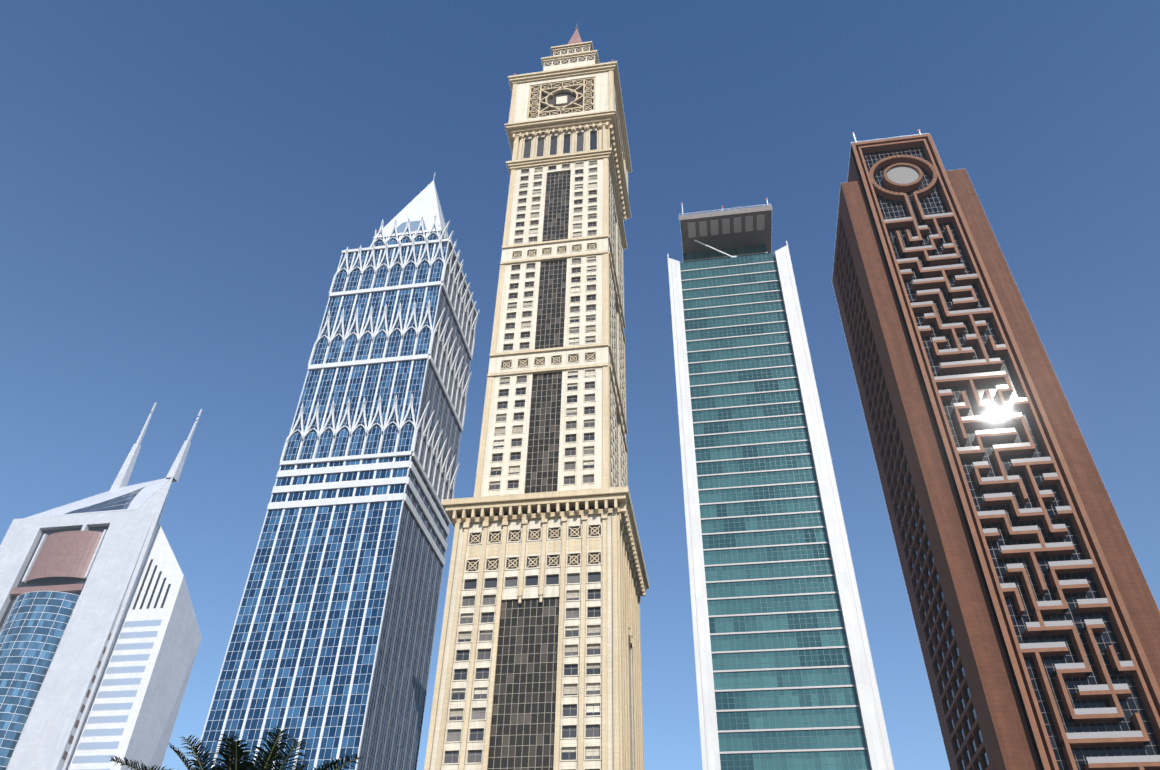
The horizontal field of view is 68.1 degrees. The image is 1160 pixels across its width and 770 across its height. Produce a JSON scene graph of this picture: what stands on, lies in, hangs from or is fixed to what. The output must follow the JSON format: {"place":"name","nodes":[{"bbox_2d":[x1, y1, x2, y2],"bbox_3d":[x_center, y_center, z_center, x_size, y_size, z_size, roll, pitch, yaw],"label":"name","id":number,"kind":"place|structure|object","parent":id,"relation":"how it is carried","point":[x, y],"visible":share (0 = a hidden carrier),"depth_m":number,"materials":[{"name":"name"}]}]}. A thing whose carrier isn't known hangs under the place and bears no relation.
{"place":"outdoors","nodes":[
{"label":"outdoors","id":0,"kind":"place"},
{"bbox_2d":[0,403,201,769],"bbox_3d":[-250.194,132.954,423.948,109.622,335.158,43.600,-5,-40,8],"label":"skyscraper","id":1,"kind":"structure","parent":0,"point":[76,693],"depth_m":415.89,"materials":[{"name":"metal"}]},
{"bbox_2d":[194,174,476,769],"bbox_3d":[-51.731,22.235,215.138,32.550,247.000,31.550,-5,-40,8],"label":"tower","id":2,"kind":"structure","parent":0,"point":[328,654],"depth_m":189.05,"materials":[{"name":"blue glass"}]},
{"bbox_2d":[280,214,479,502],"bbox_3d":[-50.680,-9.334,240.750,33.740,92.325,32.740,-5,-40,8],"label":"the tower arcades","id":3,"kind":"object","parent":2,"relation":"attached to","point":[363,411],"visible":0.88,"depth_m":226.37,"materials":[{"name":"white metal"}]},
{"bbox_2d":[424,27,648,769],"bbox_3d":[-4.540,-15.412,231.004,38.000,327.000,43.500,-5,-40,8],"label":"clock tower skyscraper","id":4,"kind":"structure","parent":0,"point":[539,663],"depth_m":179.95,"materials":[{"name":"stone"},{"name":"glass"}]},
{"bbox_2d":[0,0,1159,769],"label":"sky","id":5,"kind":"structure","parent":0,"point":[185,185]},
{"label":"ground","id":6,"kind":"structure","parent":0,"visible":0},
{"bbox_2d":[110,726,363,769],"bbox_3d":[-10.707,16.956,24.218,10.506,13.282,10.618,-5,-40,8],"label":"date palm","id":7,"kind":"object","parent":6,"relation":"on","point":[236,750],"visible":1,"depth_m":26.61,"materials":[{"name":"green plant"}]},
{"bbox_2d":[667,205,893,769],"bbox_3d":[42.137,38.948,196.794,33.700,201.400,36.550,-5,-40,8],"label":"green glass tower","id":8,"kind":"structure","parent":6,"relation":"on","point":[785,676],"depth_m":187.65,"materials":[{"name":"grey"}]},
{"bbox_2d":[832,134,1159,769],"bbox_3d":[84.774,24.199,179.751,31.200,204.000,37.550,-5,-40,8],"label":"skyscraper","id":9,"kind":"structure","parent":6,"relation":"on","point":[1035,611],"depth_m":165.32,"materials":[{"name":"stone"}]},
{"bbox_2d":[377,60,927,238],"bbox_3d":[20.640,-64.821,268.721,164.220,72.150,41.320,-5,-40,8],"label":"roof clutter","id":10,"kind":"object","parent":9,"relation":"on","point":[767,198],"visible":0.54,"depth_m":246.25,"materials":[{"name":"silver metal"}]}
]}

